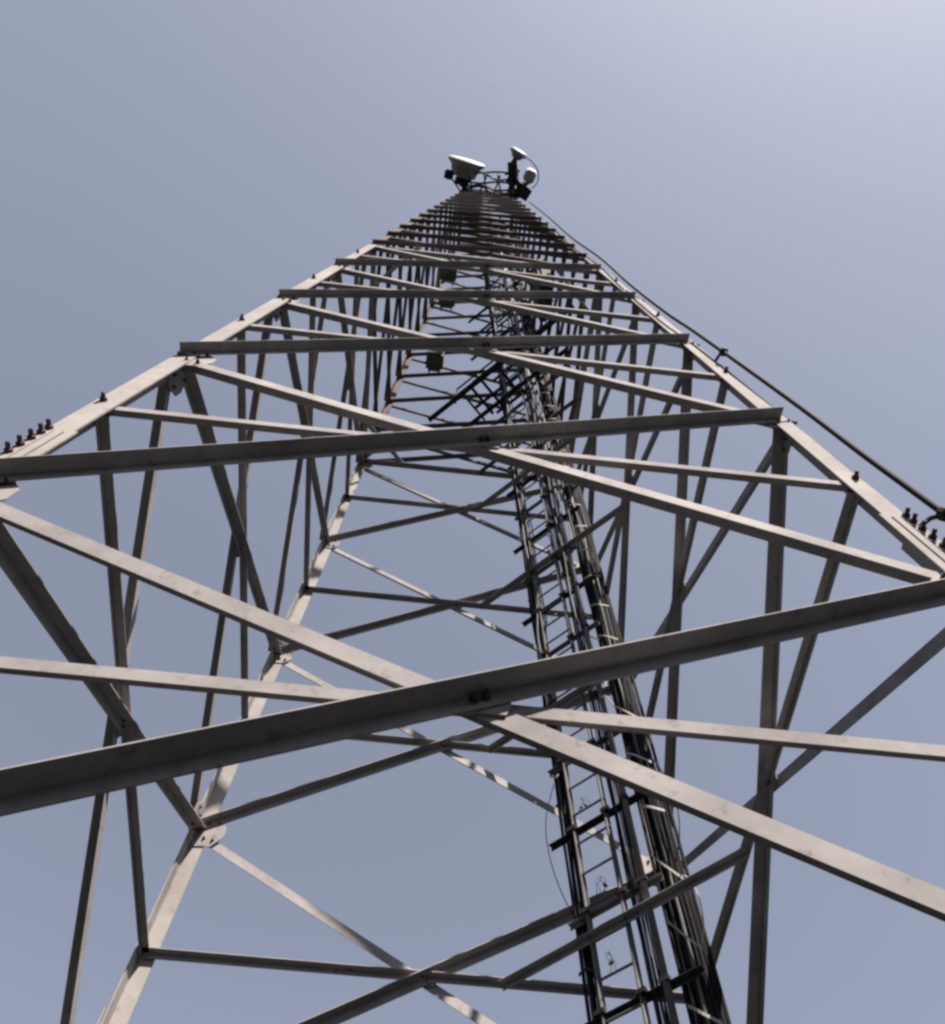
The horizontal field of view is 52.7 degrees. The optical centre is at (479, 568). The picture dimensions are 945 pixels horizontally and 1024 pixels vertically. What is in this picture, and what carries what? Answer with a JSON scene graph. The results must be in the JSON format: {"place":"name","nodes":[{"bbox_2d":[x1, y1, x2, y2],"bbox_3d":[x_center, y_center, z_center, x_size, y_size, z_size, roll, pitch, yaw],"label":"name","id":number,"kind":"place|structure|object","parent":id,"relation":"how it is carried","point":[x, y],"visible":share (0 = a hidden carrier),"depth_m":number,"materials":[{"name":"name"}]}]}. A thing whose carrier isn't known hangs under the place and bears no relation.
{"place":"outdoors","nodes":[
{"label":"outdoors","id":0,"kind":"place"},
{"bbox_2d":[0,0,944,1023],"label":"sky","id":1,"kind":"structure","parent":0,"point":[770,174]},
{"label":"ground","id":2,"kind":"structure","parent":0,"visible":0},
{"bbox_2d":[0,158,944,1023],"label":"lattice tower","id":3,"kind":"structure","parent":2,"relation":"on","point":[136,756],"depth_m":7.01,"materials":[{"name":"metal"}]},
{"bbox_2d":[425,350,444,372],"bbox_3d":[-1.056,-4.875,22.599,0.400,0.680,0.642,6,-63,-2],"label":"equipment box","id":4,"kind":"object","parent":3,"relation":"attached to","point":[434,361],"visible":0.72,"depth_m":22.27,"materials":[{"name":"metal"}]},
{"bbox_2d":[438,288,455,311],"bbox_3d":[-0.943,-7.720,27.602,0.480,0.800,0.602,6,-63,-2],"label":"equipment box","id":5,"kind":"object","parent":3,"relation":"attached to","point":[446,304],"visible":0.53,"depth_m":27.26,"materials":[{"name":"metal"}]},
{"bbox_2d":[440,268,456,286],"bbox_3d":[-0.994,-9.335,30.428,0.520,1.000,0.642,6,-63,-2],"label":"equipment box","id":6,"kind":"object","parent":3,"relation":"attached to","point":[450,274],"visible":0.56,"depth_m":29.95,"materials":[{"name":"metal"}]},
{"bbox_2d":[444,155,484,190],"bbox_3d":[-0.583,-13.893,33.716,1.346,2.048,1.072,15,-64,-7],"label":"dish antenna","id":7,"kind":"object","parent":3,"relation":"attached to","point":[463,170],"visible":0.96,"depth_m":33.53,"materials":[{"name":"metal"}]},
{"bbox_2d":[427,304,574,425],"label":"rest platform","id":8,"kind":"structure","parent":3,"relation":"attached to","point":[497,365],"depth_m":19.00,"materials":[{"name":"metal"}]},
{"bbox_2d":[506,174,515,192],"bbox_3d":[1.083,-13.470,33.473,0.371,0.968,0.642,27,-66,-12],"label":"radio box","id":9,"kind":"object","parent":3,"relation":"attached to","point":[514,182],"visible":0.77,"depth_m":33.40,"materials":[{"name":"metal"}]},
{"bbox_2d":[510,147,526,188],"bbox_3d":[1.315,-14.068,33.784,0.633,1.350,1.540,6,-63,-2],"label":"dish antenna","id":10,"kind":"object","parent":3,"relation":"attached to","point":[518,154],"visible":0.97,"depth_m":33.40,"materials":[{"name":"metal"}]},
{"bbox_2d":[526,158,538,188],"bbox_3d":[1.854,-14.025,33.612,0.413,0.729,1.097,-18,-65,10],"label":"jumper cable","id":11,"kind":"object","parent":10,"relation":"attached to","point":[537,171],"visible":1,"depth_m":33.80,"materials":[{"name":"black rubber"}]},
{"bbox_2d":[514,182,531,201],"bbox_3d":[1.514,-13.171,33.375,0.504,0.560,0.402,29,-66,-13],"label":"radio box","id":12,"kind":"object","parent":3,"relation":"attached to","point":[522,192],"visible":0.97,"depth_m":33.14,"materials":[{"name":"metal"}]},
{"bbox_2d":[515,167,536,197],"bbox_3d":[1.607,-13.542,33.774,0.370,1.650,1.163,25,-65,-11],"label":"dish antenna","id":13,"kind":"object","parent":3,"relation":"attached to","point":[529,175],"visible":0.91,"depth_m":33.27,"materials":[{"name":"metal"}]},
{"bbox_2d":[532,259,553,321],"bbox_3d":[1.559,-6.596,22.524,0.482,3.400,0.840,6,-63,-2],"label":"equipment box","id":14,"kind":"object","parent":3,"relation":"attached to","point":[537,287],"visible":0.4,"depth_m":21.24,"materials":[{"name":"metal"}]},
{"bbox_2d":[484,227,650,1023],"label":"climbing ladder","id":15,"kind":"object","parent":3,"relation":"attached to","point":[642,1004],"visible":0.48,"depth_m":9.16,"materials":[{"name":"metal"}]},
{"bbox_2d":[545,784,586,923],"bbox_3d":[0.773,2.619,8.833,0.297,1.779,0.093,0,-63,1],"label":"loose wire","id":16,"kind":"object","parent":15,"relation":"hanging from","point":[551,862],"visible":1,"depth_m":8.74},
{"bbox_2d":[578,796,587,812],"bbox_3d":[0.995,2.252,9.066,0.146,0.227,0.053,-27,-67,14],"label":"string scrap","id":17,"kind":"object","parent":15,"relation":"hanging from","point":[581,805],"visible":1,"depth_m":9.06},
{"bbox_2d":[595,876,607,895],"bbox_3d":[1.033,2.730,8.167,0.150,0.262,0.062,-34,-69,17],"label":"string scrap","id":18,"kind":"object","parent":15,"relation":"hanging from","point":[605,885],"visible":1,"depth_m":8.17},
{"bbox_2d":[605,951,616,971],"bbox_3d":[1.039,3.114,7.521,0.067,0.260,0.111,6,-63,-2],"label":"string scrap","id":19,"kind":"object","parent":15,"relation":"hanging from","point":[610,962],"visible":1,"depth_m":7.53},
{"bbox_2d":[479,217,705,1023],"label":"cable rack","id":20,"kind":"object","parent":3,"relation":"attached to","point":[667,986],"visible":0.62,"depth_m":8.84,"materials":[{"name":"metal"}]},
{"bbox_2d":[481,251,599,1021],"bbox_3d":[0.540,-2.977,18.573,0.198,35.152,2.487,-36,-69,17],"label":"cable bundle","id":21,"kind":"object","parent":20,"relation":"attached to","point":[586,965],"visible":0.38,"depth_m":9.13,"materials":[{"name":"rubber"}]},
{"bbox_2d":[488,243,614,777],"bbox_3d":[0.745,-4.668,20.820,1.030,26.198,1.887,-34,-68,16],"label":"cable bundle","id":22,"kind":"object","parent":20,"relation":"attached to","point":[560,493],"visible":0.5,"depth_m":14.07,"materials":[{"name":"black rubber"}]},
{"bbox_2d":[491,228,670,1023],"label":"cable bundle","id":23,"kind":"object","parent":20,"relation":"attached to","point":[639,898],"visible":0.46,"depth_m":8.67,"materials":[{"name":"rubber"}]},
{"bbox_2d":[498,222,731,1023],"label":"cable bundle","id":24,"kind":"object","parent":20,"relation":"attached to","point":[704,1000],"visible":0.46,"depth_m":8.41,"materials":[{"name":"black rubber"}]},
{"bbox_2d":[641,747,679,860],"bbox_3d":[1.636,2.054,8.491,0.205,1.455,0.080,-10,-64,6],"label":"loose wire","id":25,"kind":"object","parent":24,"relation":"hanging from","point":[677,809],"visible":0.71,"depth_m":8.19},
{"bbox_2d":[677,875,703,946],"bbox_3d":[1.668,2.641,7.416,0.136,0.707,0.058,-34,-68,16],"label":"loose wire","id":26,"kind":"object","parent":24,"relation":"hanging from","point":[701,911],"visible":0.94,"depth_m":7.33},
{"bbox_2d":[529,201,944,525],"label":"cable","id":27,"kind":"object","parent":3,"relation":"attached to","point":[939,515],"visible":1,"depth_m":7.21,"materials":[{"name":"metal"}]}
]}

